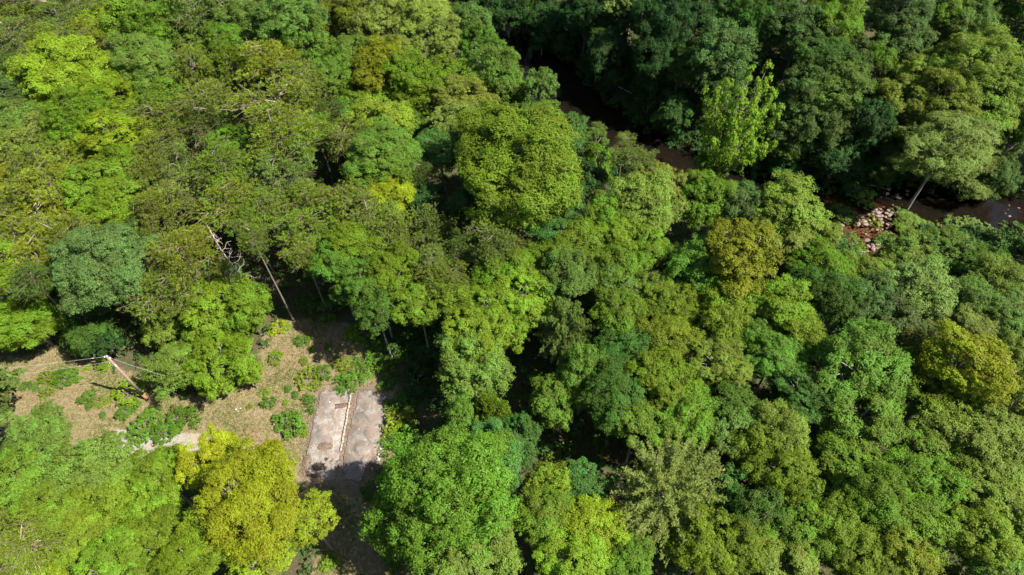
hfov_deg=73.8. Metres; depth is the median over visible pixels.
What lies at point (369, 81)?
broadleaf tree
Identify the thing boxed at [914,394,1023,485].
broadleaf tree
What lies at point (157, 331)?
broadleaf tree
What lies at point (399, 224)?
pine tree
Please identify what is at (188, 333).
broadleaf tree
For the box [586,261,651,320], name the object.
broadleaf tree
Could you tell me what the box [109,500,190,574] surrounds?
broadleaf tree
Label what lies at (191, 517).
broadleaf tree
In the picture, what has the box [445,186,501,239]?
broadleaf tree
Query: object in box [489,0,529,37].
broadleaf tree
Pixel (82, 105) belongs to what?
broadleaf tree
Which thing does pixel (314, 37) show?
broadleaf tree
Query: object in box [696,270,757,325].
broadleaf tree
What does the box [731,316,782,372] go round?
broadleaf tree
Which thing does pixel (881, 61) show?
broadleaf tree
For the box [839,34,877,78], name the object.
broadleaf tree
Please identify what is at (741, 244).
broadleaf tree
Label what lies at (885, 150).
broadleaf tree
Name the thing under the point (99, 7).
broadleaf tree
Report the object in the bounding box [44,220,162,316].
broadleaf tree
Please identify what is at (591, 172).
broadleaf tree
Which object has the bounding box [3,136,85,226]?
pine tree
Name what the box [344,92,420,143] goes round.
broadleaf tree
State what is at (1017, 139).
broadleaf tree
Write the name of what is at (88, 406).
shrub
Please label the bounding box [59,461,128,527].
broadleaf tree
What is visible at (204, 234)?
pine tree
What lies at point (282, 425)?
shrub
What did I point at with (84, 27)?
pine tree
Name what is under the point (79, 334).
broadleaf tree
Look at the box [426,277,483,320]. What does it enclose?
broadleaf tree
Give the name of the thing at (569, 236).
broadleaf tree
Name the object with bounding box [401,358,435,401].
shrub
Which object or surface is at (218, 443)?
broadleaf tree
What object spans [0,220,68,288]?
pine tree
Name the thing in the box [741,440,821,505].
broadleaf tree
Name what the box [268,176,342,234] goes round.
pine tree
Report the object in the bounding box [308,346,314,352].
shrub
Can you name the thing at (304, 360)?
shrub
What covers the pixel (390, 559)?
shrub
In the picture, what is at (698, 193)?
broadleaf tree
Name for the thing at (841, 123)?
broadleaf tree
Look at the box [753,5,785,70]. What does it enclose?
broadleaf tree
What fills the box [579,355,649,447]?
broadleaf tree
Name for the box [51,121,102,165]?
broadleaf tree
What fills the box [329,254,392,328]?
broadleaf tree
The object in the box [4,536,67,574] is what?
broadleaf tree
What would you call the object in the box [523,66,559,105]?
broadleaf tree
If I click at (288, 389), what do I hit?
shrub
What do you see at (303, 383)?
shrub
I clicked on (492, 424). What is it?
broadleaf tree
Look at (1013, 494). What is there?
broadleaf tree
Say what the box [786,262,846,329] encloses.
broadleaf tree
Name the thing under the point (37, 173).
pine tree
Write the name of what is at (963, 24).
broadleaf tree
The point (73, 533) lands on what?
broadleaf tree
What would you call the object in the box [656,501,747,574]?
broadleaf tree
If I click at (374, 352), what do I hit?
shrub
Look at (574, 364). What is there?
broadleaf tree
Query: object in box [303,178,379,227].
pine tree
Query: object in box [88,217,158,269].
broadleaf tree
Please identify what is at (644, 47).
broadleaf tree
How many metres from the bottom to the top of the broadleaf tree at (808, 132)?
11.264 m
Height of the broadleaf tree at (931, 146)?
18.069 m
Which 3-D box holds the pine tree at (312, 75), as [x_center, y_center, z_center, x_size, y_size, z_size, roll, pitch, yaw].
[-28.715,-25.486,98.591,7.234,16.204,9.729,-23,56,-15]
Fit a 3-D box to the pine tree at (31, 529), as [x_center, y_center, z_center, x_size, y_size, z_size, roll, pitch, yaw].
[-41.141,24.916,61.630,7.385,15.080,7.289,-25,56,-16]
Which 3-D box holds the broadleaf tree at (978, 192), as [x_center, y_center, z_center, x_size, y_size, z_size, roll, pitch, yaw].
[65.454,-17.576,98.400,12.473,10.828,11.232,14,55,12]
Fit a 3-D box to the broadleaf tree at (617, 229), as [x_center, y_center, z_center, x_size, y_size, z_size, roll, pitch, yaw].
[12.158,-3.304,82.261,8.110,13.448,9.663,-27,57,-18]
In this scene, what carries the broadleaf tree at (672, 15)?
on the ground at (610, 460)
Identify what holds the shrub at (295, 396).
on the ground at (610, 460)
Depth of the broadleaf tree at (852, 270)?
82.77 m
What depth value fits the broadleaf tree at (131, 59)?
96.13 m
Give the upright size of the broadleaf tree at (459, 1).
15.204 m
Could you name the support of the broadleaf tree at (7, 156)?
on the ground at (610, 460)
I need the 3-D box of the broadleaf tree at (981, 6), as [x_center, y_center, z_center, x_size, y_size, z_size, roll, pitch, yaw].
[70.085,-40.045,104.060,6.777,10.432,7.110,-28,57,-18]
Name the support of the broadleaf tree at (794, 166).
on the ground at (610, 460)
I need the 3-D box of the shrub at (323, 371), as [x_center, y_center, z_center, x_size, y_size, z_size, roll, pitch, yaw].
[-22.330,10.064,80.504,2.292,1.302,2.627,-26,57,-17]
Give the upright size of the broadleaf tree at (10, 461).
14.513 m
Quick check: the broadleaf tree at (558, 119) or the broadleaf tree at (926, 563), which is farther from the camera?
the broadleaf tree at (558, 119)
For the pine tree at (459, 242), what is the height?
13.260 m
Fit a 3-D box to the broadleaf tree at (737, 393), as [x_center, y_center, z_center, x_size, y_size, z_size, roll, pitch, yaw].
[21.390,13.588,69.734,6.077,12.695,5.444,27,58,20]
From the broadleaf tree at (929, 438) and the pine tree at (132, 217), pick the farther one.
the pine tree at (132, 217)
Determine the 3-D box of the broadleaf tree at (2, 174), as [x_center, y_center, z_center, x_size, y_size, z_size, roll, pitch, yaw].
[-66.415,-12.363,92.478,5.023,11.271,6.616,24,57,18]
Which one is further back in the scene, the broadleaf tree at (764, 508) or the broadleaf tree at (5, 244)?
the broadleaf tree at (5, 244)
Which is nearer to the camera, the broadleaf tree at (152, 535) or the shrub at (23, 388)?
the broadleaf tree at (152, 535)
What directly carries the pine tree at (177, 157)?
on the ground at (610, 460)
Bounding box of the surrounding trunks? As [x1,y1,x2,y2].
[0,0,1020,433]
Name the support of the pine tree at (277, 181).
on the ground at (610, 460)
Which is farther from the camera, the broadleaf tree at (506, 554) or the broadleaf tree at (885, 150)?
the broadleaf tree at (885, 150)
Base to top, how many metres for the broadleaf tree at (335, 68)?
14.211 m
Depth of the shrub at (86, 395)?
78.99 m
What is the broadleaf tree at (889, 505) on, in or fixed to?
on the ground at (610, 460)
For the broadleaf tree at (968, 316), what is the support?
on the ground at (610, 460)
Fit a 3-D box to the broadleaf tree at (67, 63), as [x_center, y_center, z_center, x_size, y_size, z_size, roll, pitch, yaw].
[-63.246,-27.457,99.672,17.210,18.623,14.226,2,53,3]
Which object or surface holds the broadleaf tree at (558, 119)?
on the ground at (610, 460)
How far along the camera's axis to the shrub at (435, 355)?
80.95 m
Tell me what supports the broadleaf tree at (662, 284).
on the ground at (610, 460)
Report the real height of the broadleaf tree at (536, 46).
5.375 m
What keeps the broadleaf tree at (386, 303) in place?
on the ground at (610, 460)
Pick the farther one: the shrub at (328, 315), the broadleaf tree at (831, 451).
the shrub at (328, 315)
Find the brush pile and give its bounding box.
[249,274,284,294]
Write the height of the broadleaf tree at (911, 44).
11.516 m
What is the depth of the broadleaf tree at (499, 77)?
94.69 m
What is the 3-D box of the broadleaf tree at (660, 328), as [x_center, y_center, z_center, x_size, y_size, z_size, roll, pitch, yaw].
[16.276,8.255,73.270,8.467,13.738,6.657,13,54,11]
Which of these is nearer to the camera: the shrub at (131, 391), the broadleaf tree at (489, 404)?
the broadleaf tree at (489, 404)
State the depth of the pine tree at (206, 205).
80.73 m
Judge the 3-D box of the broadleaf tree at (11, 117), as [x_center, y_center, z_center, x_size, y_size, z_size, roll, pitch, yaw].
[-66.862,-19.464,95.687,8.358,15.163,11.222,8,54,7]
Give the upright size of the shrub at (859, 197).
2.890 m
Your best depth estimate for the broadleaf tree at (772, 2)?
101.91 m
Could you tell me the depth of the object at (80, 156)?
87.64 m
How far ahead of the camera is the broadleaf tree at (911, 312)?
69.71 m
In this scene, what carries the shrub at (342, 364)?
on the ground at (610, 460)
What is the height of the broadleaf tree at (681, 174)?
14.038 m
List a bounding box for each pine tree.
[0,0,44,30]
[0,13,35,54]
[0,46,27,96]
[0,110,66,177]
[0,161,71,236]
[0,179,85,248]
[0,210,52,274]
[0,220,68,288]
[0,508,92,574]
[1,150,75,215]
[2,51,26,78]
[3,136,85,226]
[4,258,75,324]
[10,18,84,59]
[15,0,86,24]
[22,213,100,265]
[30,0,89,64]
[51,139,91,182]
[52,0,103,50]
[55,13,109,50]
[116,263,205,322]
[120,94,197,180]
[122,149,184,228]
[122,197,173,266]
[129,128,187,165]
[131,179,198,271]
[142,225,224,290]
[149,137,211,224]
[154,166,212,247]
[162,43,229,122]
[165,0,228,72]
[170,75,242,134]
[176,97,241,164]
[176,222,221,273]
[180,132,252,204]
[186,171,264,263]
[199,163,262,245]
[206,39,258,120]
[209,256,232,277]
[214,65,322,173]
[221,202,276,275]
[230,215,294,320]
[235,100,325,177]
[235,184,291,261]
[240,136,317,228]
[258,13,298,94]
[266,202,338,282]
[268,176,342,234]
[276,57,331,151]
[277,232,327,309]
[287,107,342,184]
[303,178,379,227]
[307,94,347,170]
[322,114,368,162]
[340,192,401,249]
[352,194,423,275]
[404,201,458,258]
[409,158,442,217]
[410,238,458,313]
[444,227,482,286]
[462,215,534,267]
[491,214,531,249]
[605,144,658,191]
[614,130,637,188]
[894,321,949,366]
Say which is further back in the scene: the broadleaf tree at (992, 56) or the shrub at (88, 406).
the broadleaf tree at (992, 56)
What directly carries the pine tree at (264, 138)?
on the ground at (610, 460)
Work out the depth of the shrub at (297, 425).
76.25 m
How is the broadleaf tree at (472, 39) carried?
on the ground at (610, 460)
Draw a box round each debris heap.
[301,454,311,466]
[311,462,324,470]
[317,440,332,450]
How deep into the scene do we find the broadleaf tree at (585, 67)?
116.03 m
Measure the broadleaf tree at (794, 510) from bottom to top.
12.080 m
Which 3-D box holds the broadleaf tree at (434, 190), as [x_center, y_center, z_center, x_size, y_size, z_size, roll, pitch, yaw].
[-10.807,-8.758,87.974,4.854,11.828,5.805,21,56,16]
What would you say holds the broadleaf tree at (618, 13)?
on the ground at (610, 460)
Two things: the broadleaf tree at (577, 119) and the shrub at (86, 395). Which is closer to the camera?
the shrub at (86, 395)
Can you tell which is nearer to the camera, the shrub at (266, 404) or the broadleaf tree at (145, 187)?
the shrub at (266, 404)
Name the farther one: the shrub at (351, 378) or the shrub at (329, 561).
the shrub at (351, 378)
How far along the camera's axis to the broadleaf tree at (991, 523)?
56.53 m
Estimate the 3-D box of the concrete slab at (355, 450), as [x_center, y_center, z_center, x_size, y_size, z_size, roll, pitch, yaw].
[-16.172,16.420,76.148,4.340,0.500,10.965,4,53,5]
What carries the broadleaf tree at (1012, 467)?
on the ground at (610, 460)
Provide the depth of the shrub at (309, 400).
78.52 m
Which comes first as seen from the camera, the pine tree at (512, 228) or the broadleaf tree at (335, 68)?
the pine tree at (512, 228)
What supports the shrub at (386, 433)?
on the ground at (610, 460)
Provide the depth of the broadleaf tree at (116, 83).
94.52 m
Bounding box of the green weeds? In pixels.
[0,321,403,574]
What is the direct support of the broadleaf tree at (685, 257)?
on the ground at (610, 460)
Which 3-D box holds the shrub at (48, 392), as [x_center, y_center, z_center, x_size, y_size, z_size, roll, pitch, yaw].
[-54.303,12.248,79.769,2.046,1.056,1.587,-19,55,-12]
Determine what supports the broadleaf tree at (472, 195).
on the ground at (610, 460)
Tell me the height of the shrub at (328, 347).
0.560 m
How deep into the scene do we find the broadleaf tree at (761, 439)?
62.82 m
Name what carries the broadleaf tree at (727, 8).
on the ground at (610, 460)
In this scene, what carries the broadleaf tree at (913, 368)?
on the ground at (610, 460)
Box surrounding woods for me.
[0,0,1023,506]
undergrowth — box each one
[0,0,1023,574]
[449,0,1023,257]
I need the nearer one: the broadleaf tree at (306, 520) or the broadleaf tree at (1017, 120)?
the broadleaf tree at (306, 520)
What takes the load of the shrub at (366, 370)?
on the ground at (610, 460)
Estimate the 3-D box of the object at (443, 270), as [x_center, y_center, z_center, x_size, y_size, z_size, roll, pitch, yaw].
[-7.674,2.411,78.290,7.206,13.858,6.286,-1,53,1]
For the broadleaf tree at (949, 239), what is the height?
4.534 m
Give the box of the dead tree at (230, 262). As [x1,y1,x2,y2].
[205,224,256,290]
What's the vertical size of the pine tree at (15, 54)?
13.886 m
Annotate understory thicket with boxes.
[0,0,1023,574]
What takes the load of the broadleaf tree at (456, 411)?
on the ground at (610, 460)
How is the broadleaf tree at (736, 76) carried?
on the ground at (610, 460)
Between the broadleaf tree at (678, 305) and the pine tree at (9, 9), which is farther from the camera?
the pine tree at (9, 9)
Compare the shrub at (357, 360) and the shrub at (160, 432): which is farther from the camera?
the shrub at (357, 360)
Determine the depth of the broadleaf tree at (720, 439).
63.58 m
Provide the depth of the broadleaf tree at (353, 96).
94.37 m
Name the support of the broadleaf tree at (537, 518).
on the ground at (610, 460)
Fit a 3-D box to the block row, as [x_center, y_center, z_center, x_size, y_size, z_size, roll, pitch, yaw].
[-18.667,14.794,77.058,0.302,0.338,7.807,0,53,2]
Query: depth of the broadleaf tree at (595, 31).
112.48 m
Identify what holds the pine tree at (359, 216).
on the ground at (610, 460)
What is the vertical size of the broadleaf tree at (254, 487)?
17.261 m
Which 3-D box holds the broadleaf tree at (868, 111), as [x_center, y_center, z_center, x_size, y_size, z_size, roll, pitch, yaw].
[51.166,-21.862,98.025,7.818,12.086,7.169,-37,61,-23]
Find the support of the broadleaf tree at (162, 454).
on the ground at (610, 460)
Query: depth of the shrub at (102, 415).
77.93 m
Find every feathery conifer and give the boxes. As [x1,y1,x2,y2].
[533,293,595,371]
[610,426,734,567]
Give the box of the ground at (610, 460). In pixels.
[0,0,1023,574]
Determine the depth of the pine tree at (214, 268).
78.74 m
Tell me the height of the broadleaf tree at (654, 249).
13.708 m
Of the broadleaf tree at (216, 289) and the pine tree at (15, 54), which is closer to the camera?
the broadleaf tree at (216, 289)
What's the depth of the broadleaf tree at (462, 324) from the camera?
68.77 m
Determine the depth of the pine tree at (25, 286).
75.14 m
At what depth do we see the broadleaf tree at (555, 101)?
90.16 m
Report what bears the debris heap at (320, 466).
on the concrete slab at (331, 417)
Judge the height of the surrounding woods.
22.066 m
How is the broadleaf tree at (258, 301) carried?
on the ground at (610, 460)
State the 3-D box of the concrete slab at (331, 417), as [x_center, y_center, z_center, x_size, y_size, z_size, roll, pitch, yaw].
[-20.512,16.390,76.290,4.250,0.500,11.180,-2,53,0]
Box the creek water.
[449,0,1023,251]
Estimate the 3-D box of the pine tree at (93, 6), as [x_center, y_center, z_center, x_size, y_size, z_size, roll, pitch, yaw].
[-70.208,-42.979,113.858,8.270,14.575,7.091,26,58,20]
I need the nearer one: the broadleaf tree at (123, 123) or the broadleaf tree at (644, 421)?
the broadleaf tree at (644, 421)
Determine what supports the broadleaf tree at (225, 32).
on the ground at (610, 460)
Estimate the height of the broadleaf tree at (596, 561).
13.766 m
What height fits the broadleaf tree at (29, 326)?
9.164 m
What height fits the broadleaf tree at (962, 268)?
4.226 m
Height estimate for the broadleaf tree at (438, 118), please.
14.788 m
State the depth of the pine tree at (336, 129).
89.39 m
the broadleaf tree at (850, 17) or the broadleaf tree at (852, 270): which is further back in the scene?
the broadleaf tree at (850, 17)
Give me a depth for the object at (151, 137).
88.03 m
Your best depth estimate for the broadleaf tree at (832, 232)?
86.21 m
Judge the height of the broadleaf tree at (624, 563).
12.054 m
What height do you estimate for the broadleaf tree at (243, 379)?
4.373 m
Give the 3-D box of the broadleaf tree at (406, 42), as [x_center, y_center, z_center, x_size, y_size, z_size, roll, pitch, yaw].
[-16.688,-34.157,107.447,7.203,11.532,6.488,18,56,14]
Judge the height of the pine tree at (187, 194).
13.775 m
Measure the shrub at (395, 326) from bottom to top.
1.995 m
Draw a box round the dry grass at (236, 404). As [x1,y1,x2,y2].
[0,320,407,574]
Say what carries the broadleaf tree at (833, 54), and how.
on the ground at (610, 460)
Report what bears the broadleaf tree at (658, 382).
on the ground at (610, 460)
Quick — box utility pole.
[104,355,148,399]
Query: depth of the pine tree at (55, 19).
106.49 m
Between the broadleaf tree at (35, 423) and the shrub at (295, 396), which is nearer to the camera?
the broadleaf tree at (35, 423)
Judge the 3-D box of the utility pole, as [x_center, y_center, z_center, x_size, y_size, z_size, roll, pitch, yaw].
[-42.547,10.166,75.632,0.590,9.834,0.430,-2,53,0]
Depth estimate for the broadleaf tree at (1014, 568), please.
57.20 m
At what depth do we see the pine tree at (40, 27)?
100.91 m
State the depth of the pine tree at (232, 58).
99.99 m
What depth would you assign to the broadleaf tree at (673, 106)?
104.63 m
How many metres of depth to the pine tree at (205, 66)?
97.79 m
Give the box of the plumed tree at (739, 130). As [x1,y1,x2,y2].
[698,59,784,176]
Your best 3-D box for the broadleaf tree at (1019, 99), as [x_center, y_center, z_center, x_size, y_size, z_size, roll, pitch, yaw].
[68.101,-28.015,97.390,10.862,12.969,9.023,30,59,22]
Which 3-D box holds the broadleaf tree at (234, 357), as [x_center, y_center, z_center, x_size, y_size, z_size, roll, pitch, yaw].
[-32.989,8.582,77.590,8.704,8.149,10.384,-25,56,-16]
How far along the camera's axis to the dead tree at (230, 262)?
79.09 m
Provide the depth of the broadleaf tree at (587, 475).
62.57 m
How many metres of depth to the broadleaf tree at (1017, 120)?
94.06 m
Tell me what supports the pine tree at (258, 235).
on the ground at (610, 460)
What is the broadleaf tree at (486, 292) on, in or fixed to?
on the ground at (610, 460)
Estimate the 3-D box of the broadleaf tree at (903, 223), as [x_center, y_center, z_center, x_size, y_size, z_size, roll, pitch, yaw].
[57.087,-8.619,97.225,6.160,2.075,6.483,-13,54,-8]
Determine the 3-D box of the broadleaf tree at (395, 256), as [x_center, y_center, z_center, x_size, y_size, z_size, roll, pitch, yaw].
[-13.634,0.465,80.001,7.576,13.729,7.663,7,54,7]
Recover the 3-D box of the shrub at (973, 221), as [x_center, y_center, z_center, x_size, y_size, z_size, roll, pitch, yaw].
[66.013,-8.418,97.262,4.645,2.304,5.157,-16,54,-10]
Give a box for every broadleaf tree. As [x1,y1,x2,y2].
[0,75,39,111]
[0,97,53,153]
[0,145,46,206]
[0,154,40,221]
[0,235,34,287]
[0,263,35,308]
[0,282,70,352]
[0,430,54,508]
[0,481,48,539]
[2,399,72,468]
[3,31,116,112]
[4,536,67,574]
[5,477,80,542]
[26,428,136,503]
[30,530,96,574]
[35,82,113,151]
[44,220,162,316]
[47,495,118,573]
[49,275,135,324]
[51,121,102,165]
[56,157,143,210]
[56,303,120,356]
[58,0,118,49]
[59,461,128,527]
[69,106,152,191]
[70,171,139,232]
[71,525,151,574]
[73,66,144,131]
[78,327,126,358]
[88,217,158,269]
[89,140,140,177]
[94,0,148,63]
[102,471,184,532]
[104,29,184,130]
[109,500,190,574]
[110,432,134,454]
[119,0,188,66]
[120,75,187,139]
[124,171,168,232]
[124,444,192,506]
[137,292,187,349]
[138,339,212,402]
[145,441,201,496]
[149,521,227,574]
[168,272,250,345]
[172,27,216,75]
[173,422,242,495]
[176,498,254,566]
[178,301,233,357]
[182,329,265,403]
[191,437,302,568]
[192,0,260,52]
[198,122,255,164]
[202,19,252,99]
[219,280,273,337]
[224,538,297,574]
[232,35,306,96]
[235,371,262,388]
[241,0,328,77]
[254,437,281,467]
[276,12,336,96]
[282,486,340,550]
[306,239,363,317]
[310,52,352,132]
[311,217,386,269]
[319,0,347,37]
[323,73,363,102]
[324,32,369,74]
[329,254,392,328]
[330,0,363,30]
[330,98,352,133]
[340,152,414,237]
[341,115,424,184]
[342,90,376,122]
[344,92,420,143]
[346,7,377,42]
[351,32,403,106]
[351,56,398,103]
[353,283,404,357]
[357,422,521,574]
[359,0,407,37]
[360,238,421,292]
[361,268,397,339]
[365,178,414,240]
[368,85,393,104]
[373,175,419,238]
[380,47,443,135]
[383,34,423,55]
[384,75,435,136]
[387,280,444,351]
[392,0,456,58]
[399,53,480,107]
[405,106,428,137]
[405,180,445,239]
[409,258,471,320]
[412,14,464,58]
[412,121,464,200]
[424,99,483,181]
[425,512,526,574]
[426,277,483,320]
[431,73,501,137]
[434,326,515,403]
[439,302,510,361]
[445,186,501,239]
[445,390,481,431]
[447,0,466,5]
[449,98,583,245]
[452,0,492,61]
[456,284,513,338]
[457,22,506,64]
[457,416,524,493]
[458,166,506,226]
[461,0,504,44]
[463,42,523,102]
[469,251,523,296]
[474,389,513,428]
[479,246,539,283]
[484,303,530,357]
[486,265,559,349]
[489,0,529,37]
[495,411,542,480]
[497,110,570,158]
[504,81,531,109]
[508,482,574,550]
[512,0,533,23]
[518,196,576,242]
[520,218,614,297]
[522,460,573,500]
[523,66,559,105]
[525,1,569,47]
[528,99,566,119]
[528,372,590,433]
[530,32,551,54]
[532,525,615,574]
[539,179,589,228]
[539,242,601,301]
[545,493,633,567]
[551,456,612,501]
[555,341,609,414]
[558,0,607,55]
[564,111,589,150]
[578,160,608,212]
[578,203,651,263]
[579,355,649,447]
[581,127,611,154]
[582,56,604,82]
[582,321,658,390]
[583,141,618,182]
[583,189,642,240]
[584,16,617,50]
[584,233,646,293]
[585,22,632,87]
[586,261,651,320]
[587,121,606,158]
[587,285,648,350]
[600,0,638,37]
[603,64,632,88]
[604,399,675,466]
[605,527,656,574]
[608,167,691,232]
[615,224,669,272]
[622,344,704,402]
[630,0,697,47]
[631,73,666,115]
[631,157,687,206]
[632,22,687,91]
[632,271,687,322]
[633,313,709,368]
[643,360,702,431]
[647,281,706,344]
[649,86,696,136]
[649,239,686,272]
[655,44,702,90]
[656,232,725,297]
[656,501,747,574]
[658,383,717,457]
[676,175,735,242]
[680,0,717,47]
[680,168,738,236]
[687,16,759,100]
[687,334,755,407]
[692,148,731,179]
[695,460,746,510]
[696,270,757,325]
[696,296,754,369]
[699,73,736,107]
[702,214,787,304]
[703,378,759,445]
[705,50,753,87]
[708,401,756,465]
[713,0,753,32]
[716,188,762,225]
[716,513,785,574]
[725,417,781,478]
[726,179,764,243]
[730,483,795,541]
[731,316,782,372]
[735,0,774,42]
[738,333,813,396]
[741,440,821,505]
[745,273,816,337]
[746,40,764,67]
[748,169,833,239]
[748,397,811,471]
[750,210,812,262]
[750,532,822,574]
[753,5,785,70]
[755,0,803,52]
[757,308,829,374]
[758,128,806,162]
[762,491,836,572]
[763,63,833,122]
[763,150,806,181]
[765,92,830,155]
[767,0,839,79]
[768,361,816,406]
[773,369,836,424]
[779,467,831,523]
[781,233,849,287]
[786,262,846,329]
[791,34,860,89]
[791,136,826,166]
[798,134,866,183]
[798,488,875,558]
[800,215,842,252]
[805,0,868,61]
[806,59,877,116]
[807,274,866,348]
[811,423,895,514]
[812,248,871,280]
[812,316,914,419]
[815,103,860,156]
[817,378,912,449]
[829,456,920,538]
[831,525,903,574]
[835,21,863,43]
[835,269,908,335]
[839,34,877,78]
[846,94,897,156]
[847,252,897,282]
[862,40,898,100]
[864,154,897,187]
[865,0,938,51]
[866,288,938,350]
[869,227,943,269]
[869,521,943,574]
[870,77,931,125]
[871,485,965,571]
[872,14,940,63]
[878,131,924,174]
[878,344,926,383]
[880,254,964,321]
[881,445,977,525]
[882,95,934,147]
[883,45,904,85]
[886,420,966,468]
[887,53,941,114]
[889,109,1003,209]
[892,209,932,237]
[892,385,923,419]
[901,364,993,444]
[903,319,1023,421]
[904,63,984,121]
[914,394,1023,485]
[919,41,978,94]
[922,21,1023,107]
[923,224,987,278]
[923,302,1001,374]
[924,143,1004,200]
[927,0,976,50]
[936,486,1023,567]
[937,6,1004,53]
[942,243,1012,277]
[947,274,1023,350]
[950,72,1020,133]
[953,455,1023,543]
[953,533,1023,574]
[954,446,1023,505]
[955,0,1005,28]
[963,250,1023,311]
[966,48,1023,106]
[968,154,1023,201]
[980,99,1023,143]
[986,329,1023,392]
[988,386,1023,437]
[994,0,1023,26]
[997,18,1023,50]
[999,105,1023,154]
[1009,507,1023,544]
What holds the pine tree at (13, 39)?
on the ground at (610, 460)
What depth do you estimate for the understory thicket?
83.82 m
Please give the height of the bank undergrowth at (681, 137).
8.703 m
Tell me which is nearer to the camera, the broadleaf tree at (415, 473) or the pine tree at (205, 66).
the broadleaf tree at (415, 473)
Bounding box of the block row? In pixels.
[339,387,352,450]
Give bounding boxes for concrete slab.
[305,388,350,481]
[342,389,387,481]
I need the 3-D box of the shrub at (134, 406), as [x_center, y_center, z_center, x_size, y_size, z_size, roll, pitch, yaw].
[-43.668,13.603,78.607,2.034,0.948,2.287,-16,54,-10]
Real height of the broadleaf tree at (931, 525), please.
12.753 m
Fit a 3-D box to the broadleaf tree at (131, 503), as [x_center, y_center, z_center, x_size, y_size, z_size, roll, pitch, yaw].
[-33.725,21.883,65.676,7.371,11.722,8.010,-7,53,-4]
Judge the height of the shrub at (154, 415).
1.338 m
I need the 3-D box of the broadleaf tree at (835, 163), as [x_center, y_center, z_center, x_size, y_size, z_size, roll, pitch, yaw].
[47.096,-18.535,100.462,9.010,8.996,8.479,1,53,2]
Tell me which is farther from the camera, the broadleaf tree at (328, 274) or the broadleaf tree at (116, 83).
the broadleaf tree at (116, 83)
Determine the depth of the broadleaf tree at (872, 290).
71.87 m
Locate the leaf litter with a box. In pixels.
[297,381,396,495]
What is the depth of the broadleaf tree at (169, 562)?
56.16 m
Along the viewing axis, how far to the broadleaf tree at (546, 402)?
67.16 m
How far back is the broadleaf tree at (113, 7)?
106.61 m
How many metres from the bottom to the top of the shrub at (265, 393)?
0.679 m
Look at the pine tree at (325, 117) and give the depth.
90.89 m
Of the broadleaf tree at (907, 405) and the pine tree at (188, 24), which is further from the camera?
the pine tree at (188, 24)
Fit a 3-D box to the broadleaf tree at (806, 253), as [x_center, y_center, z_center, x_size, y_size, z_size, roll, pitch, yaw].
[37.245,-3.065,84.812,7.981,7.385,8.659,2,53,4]
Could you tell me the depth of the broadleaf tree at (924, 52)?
97.02 m
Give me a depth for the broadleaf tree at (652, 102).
108.17 m
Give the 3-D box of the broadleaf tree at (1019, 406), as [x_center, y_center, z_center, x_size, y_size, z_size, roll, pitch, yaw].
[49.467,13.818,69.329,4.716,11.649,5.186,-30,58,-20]
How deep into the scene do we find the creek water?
107.94 m
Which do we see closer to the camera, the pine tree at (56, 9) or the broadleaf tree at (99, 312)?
the broadleaf tree at (99, 312)
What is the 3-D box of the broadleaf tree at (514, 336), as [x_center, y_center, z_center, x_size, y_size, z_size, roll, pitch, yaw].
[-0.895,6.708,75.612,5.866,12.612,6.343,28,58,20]
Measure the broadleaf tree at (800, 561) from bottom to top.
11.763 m
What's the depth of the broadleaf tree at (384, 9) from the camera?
105.91 m
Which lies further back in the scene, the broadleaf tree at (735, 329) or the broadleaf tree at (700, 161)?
the broadleaf tree at (700, 161)
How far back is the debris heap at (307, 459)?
74.05 m
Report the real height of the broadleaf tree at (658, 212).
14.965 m
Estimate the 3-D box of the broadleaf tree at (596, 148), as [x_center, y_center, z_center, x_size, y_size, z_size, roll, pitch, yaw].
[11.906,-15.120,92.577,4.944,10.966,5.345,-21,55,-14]
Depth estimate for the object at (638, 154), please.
83.00 m
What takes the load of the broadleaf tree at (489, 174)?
on the ground at (610, 460)
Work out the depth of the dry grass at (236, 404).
78.81 m
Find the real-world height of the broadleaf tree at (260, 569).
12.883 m
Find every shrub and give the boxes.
[17,381,31,391]
[31,382,43,392]
[37,368,60,384]
[39,385,56,399]
[50,366,82,388]
[75,388,96,404]
[81,364,91,371]
[85,400,93,410]
[92,395,108,408]
[93,358,113,373]
[98,411,105,419]
[105,395,113,402]
[110,387,125,396]
[111,376,147,406]
[113,404,130,420]
[125,396,141,414]
[125,412,160,446]
[137,404,164,426]
[149,416,184,445]
[160,404,201,434]
[257,388,270,397]
[259,395,276,409]
[266,350,283,366]
[267,319,287,335]
[272,409,307,440]
[275,412,295,428]
[282,322,291,332]
[284,385,292,392]
[292,335,312,345]
[292,390,298,399]
[293,291,323,316]
[294,365,321,389]
[299,356,309,366]
[301,393,316,406]
[301,430,309,437]
[306,404,314,414]
[307,380,321,390]
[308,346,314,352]
[310,292,346,323]
[313,364,331,380]
[317,550,339,572]
[322,283,349,309]
[324,343,332,350]
[332,356,354,373]
[333,369,363,393]
[333,384,347,395]
[343,320,377,345]
[351,356,364,367]
[357,363,375,382]
[360,476,384,502]
[363,337,388,364]
[372,355,396,376]
[374,340,412,365]
[375,384,383,389]
[375,460,388,481]
[378,369,398,390]
[379,426,404,448]
[380,407,418,433]
[380,548,408,569]
[382,397,398,412]
[387,388,417,415]
[388,316,414,341]
[393,319,430,353]
[393,430,412,453]
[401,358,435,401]
[416,337,444,368]
[418,376,461,407]
[539,443,562,460]
[816,185,838,198]
[821,205,835,220]
[830,200,859,226]
[838,181,876,209]
[843,234,866,255]
[865,213,882,229]
[869,234,894,247]
[890,205,908,221]
[935,213,974,233]
[961,215,997,238]
[998,220,1023,238]
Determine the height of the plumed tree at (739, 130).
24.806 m

